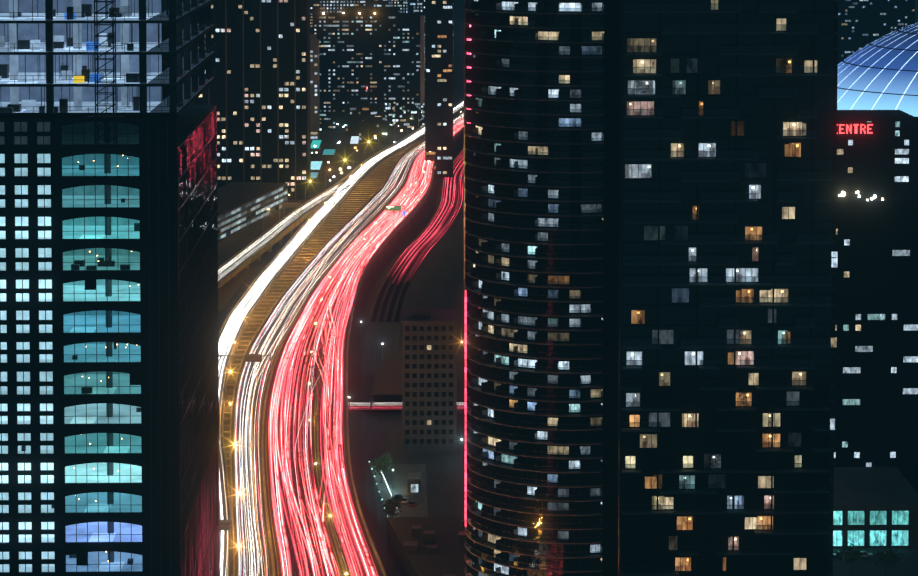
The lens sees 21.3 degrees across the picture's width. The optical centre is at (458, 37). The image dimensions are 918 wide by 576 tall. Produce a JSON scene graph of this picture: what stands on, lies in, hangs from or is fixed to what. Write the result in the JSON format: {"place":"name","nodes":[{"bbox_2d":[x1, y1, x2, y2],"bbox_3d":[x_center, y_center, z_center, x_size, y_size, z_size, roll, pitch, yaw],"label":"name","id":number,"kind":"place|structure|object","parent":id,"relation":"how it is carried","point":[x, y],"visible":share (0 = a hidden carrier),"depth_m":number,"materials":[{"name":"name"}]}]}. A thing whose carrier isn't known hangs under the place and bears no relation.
{"place":"outdoors","nodes":[
{"label":"outdoors","id":0,"kind":"place"},
{"bbox_2d":[0,0,216,575],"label":"office tower","id":1,"kind":"structure","parent":0,"point":[162,136],"depth_m":322.33,"materials":[{"name":"concrete"}]},
{"bbox_2d":[0,0,213,571],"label":"office tower interiors","id":2,"kind":"object","parent":1,"relation":"in","point":[85,96],"visible":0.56,"depth_m":330.02,"materials":[{"name":"teal glass"}]},
{"bbox_2d":[175,105,219,575],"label":"building","id":3,"kind":"structure","parent":1,"relation":"attached to","point":[196,226],"depth_m":350.98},
{"bbox_2d":[217,182,287,242],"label":"parking garage","id":4,"kind":"structure","parent":0,"point":[242,206],"depth_m":1307.93,"materials":[{"name":"concrete"}]},
{"bbox_2d":[310,0,318,33],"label":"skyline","id":5,"kind":"structure","parent":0,"point":[314,6],"depth_m":2591.47,"materials":[{"name":"grey metal"}]},
{"bbox_2d":[319,0,366,12],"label":"tall tower","id":6,"kind":"structure","parent":0,"point":[331,6],"depth_m":2295.74,"materials":[{"name":"grey metal"}]},
{"bbox_2d":[345,87,382,135],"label":"building","id":7,"kind":"structure","parent":0,"point":[356,110],"depth_m":1760.80,"materials":[{"name":"grey metal"}]},
{"bbox_2d":[370,0,407,12],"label":"tall tower","id":8,"kind":"structure","parent":0,"point":[402,5],"depth_m":2496.70,"materials":[{"name":"grey metal"}]},
{"bbox_2d":[409,0,453,85],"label":"tall tower","id":9,"kind":"structure","parent":0,"point":[416,6],"depth_m":2197.35,"materials":[{"name":"black"}]},
{"bbox_2d":[454,0,463,17],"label":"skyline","id":10,"kind":"structure","parent":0,"point":[458,8],"depth_m":3350.77},
{"bbox_2d":[464,0,472,334],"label":"building","id":11,"kind":"structure","parent":0,"point":[466,39],"depth_m":971.82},
{"bbox_2d":[218,0,917,575],"bbox_3d":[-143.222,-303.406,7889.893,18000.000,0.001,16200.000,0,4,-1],"label":"ground","id":12,"kind":"structure","parent":0,"point":[438,282],"depth_m":1082.53,"materials":[{"name":"black"}]},
{"bbox_2d":[161,0,310,199],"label":"ribbed tower","id":13,"kind":"structure","parent":12,"relation":"on","point":[257,91],"depth_m":1397.55,"materials":[{"name":"grey metal"}]},
{"bbox_2d":[218,202,405,529],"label":"sign gantries","id":14,"kind":"object","parent":12,"relation":"on","point":[225,525],"visible":0.62,"depth_m":842.47,"materials":[{"name":"grey metal"}]},
{"bbox_2d":[310,34,319,142],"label":"pale tower","id":15,"kind":"structure","parent":12,"relation":"on","point":[314,89],"depth_m":1699.30,"materials":[{"name":"concrete"}]},
{"bbox_2d":[218,99,463,575],"bbox_3d":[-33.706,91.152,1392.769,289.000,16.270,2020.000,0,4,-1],"label":"expressway deck","id":16,"kind":"structure","parent":12,"relation":"on","point":[364,191],"depth_m":917.42,"materials":[{"name":"concrete"}]},
{"bbox_2d":[218,183,414,575],"bbox_3d":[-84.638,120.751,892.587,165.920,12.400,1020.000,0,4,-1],"label":"lane markings","id":17,"kind":"object","parent":16,"relation":"on","point":[279,424],"visible":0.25,"depth_m":731.81,"materials":[{"name":"white paint"}]},
{"bbox_2d":[218,102,463,575],"bbox_3d":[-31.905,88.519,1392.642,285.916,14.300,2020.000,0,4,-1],"label":"light trails","id":18,"kind":"object","parent":16,"relation":"on","point":[357,555],"visible":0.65,"depth_m":794.41,"materials":[{"name":"red"}]},
{"bbox_2d":[221,111,462,575],"bbox_3d":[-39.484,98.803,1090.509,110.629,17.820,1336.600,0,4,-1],"label":"street lamps","id":19,"kind":"object","parent":16,"relation":"on","point":[226,478],"visible":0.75,"depth_m":899.54,"materials":[{"name":"grey metal"}]},
{"bbox_2d":[311,123,412,187],"bbox_3d":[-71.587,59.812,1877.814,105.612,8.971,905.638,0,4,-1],"label":"city lights","id":20,"kind":"object","parent":12,"relation":"on","point":[328,156],"visible":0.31,"depth_m":1589.71},
{"bbox_2d":[313,7,423,130],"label":"slab block","id":21,"kind":"structure","parent":12,"relation":"on","point":[378,52],"depth_m":1798.64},
{"bbox_2d":[358,117,389,144],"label":"block","id":22,"kind":"structure","parent":12,"relation":"on","point":[369,128],"depth_m":1701.53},
{"bbox_2d":[384,99,424,129],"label":"building","id":23,"kind":"structure","parent":12,"relation":"on","point":[405,119],"depth_m":1801.41,"materials":[{"name":"grey metal"}]},
{"bbox_2d":[348,150,464,575],"bbox_3d":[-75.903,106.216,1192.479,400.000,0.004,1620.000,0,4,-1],"label":"road","id":24,"kind":"structure","parent":12,"relation":"on","point":[381,431],"depth_m":820.29,"materials":[{"name":"black asphalt"}]},
{"bbox_2d":[394,494,401,498],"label":"car","id":25,"kind":"object","parent":24,"relation":"on","point":[397,496],"visible":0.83,"depth_m":713.62,"materials":[{"name":"grey paint"}]},
{"bbox_2d":[401,497,408,503],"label":"car","id":26,"kind":"object","parent":24,"relation":"on","point":[405,499],"visible":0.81,"depth_m":709.77,"materials":[{"name":"white paint"}]},
{"bbox_2d":[350,149,464,407],"bbox_3d":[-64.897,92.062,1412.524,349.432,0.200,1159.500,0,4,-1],"label":"light trails","id":27,"kind":"object","parent":24,"relation":"on","point":[408,251],"visible":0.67,"depth_m":1204.23,"materials":[{"name":"red"}]},
{"bbox_2d":[408,501,416,506],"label":"car","id":28,"kind":"object","parent":24,"relation":"on","point":[412,503],"visible":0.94,"depth_m":705.50,"materials":[{"name":"red paint"}]},
{"bbox_2d":[369,349,464,575],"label":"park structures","id":29,"kind":"object","parent":12,"relation":"on","point":[425,546],"visible":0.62,"depth_m":643.55,"materials":[{"name":"concrete"}]},
{"bbox_2d":[367,452,392,482],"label":"street tree","id":30,"kind":"object","parent":29,"relation":"on","point":[378,464],"visible":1,"depth_m":733.42,"materials":[{"name":"green plant"}]},
{"bbox_2d":[382,497,402,516],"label":"street tree","id":31,"kind":"object","parent":29,"relation":"on","point":[390,505],"visible":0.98,"depth_m":685.23,"materials":[{"name":"brown plant"}]},
{"bbox_2d":[401,307,457,453],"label":"building","id":32,"kind":"structure","parent":12,"relation":"on","point":[429,379],"depth_m":771.25,"materials":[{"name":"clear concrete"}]},
{"bbox_2d":[425,0,452,178],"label":"tower","id":33,"kind":"structure","parent":12,"relation":"on","point":[439,78],"depth_m":1499.67,"materials":[{"name":"grey metal"}]},
{"bbox_2d":[464,0,603,575],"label":"condo tower","id":34,"kind":"structure","parent":12,"relation":"on","point":[534,154],"depth_m":502.48,"materials":[{"name":"black glass"}]},
{"bbox_2d":[349,321,833,562],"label":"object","id":35,"kind":"object","parent":12,"relation":"on","point":[382,360],"visible":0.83,"depth_m":820.18,"materials":[{"name":"grey metal"}]},
{"bbox_2d":[833,551,844,557],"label":"parked car","id":36,"kind":"object","parent":12,"relation":"on","point":[835,555],"visible":0.44,"depth_m":651.91,"materials":[{"name":"grey paint"}]},
{"bbox_2d":[838,542,868,574],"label":"street tree","id":37,"kind":"object","parent":12,"relation":"on","point":[850,556],"visible":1,"depth_m":634.45,"materials":[{"name":"green plant"}]},
{"bbox_2d":[859,551,872,557],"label":"parked car","id":38,"kind":"object","parent":12,"relation":"on","point":[865,553],"visible":0.48,"depth_m":652.33,"materials":[{"name":"white paint"}]},
{"bbox_2d":[833,467,917,547],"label":"building","id":39,"kind":"structure","parent":12,"relation":"on","point":[875,507],"depth_m":661.91,"materials":[{"name":"concrete"}]},
{"bbox_2d":[838,0,914,63],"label":"building","id":40,"kind":"structure","parent":12,"relation":"on","point":[862,23],"depth_m":2105.26,"materials":[{"name":"grey metal"}]},
{"bbox_2d":[837,22,917,116],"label":"dome roof","id":41,"kind":"structure","parent":12,"relation":"on","point":[881,73],"depth_m":1354.97,"materials":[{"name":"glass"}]},
{"bbox_2d":[871,547,901,575],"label":"street tree","id":42,"kind":"object","parent":12,"relation":"on","point":[887,556],"visible":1,"depth_m":633.25,"materials":[{"name":"green plant"}]},
{"bbox_2d":[602,0,833,575],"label":"condo tower","id":43,"kind":"structure","parent":0,"point":[717,196],"depth_m":343.58,"materials":[{"name":"black glass"}]},
{"bbox_2d":[829,0,837,575],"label":"tower","id":44,"kind":"structure","parent":0,"point":[833,283],"depth_m":455.08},
{"bbox_2d":[834,191,917,492],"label":"tower","id":45,"kind":"structure","parent":0,"point":[876,368],"depth_m":704.07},
{"bbox_2d":[836,110,917,199],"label":"building","id":46,"kind":"structure","parent":0,"point":[877,150],"depth_m":902.50,"materials":[{"name":"metal"}]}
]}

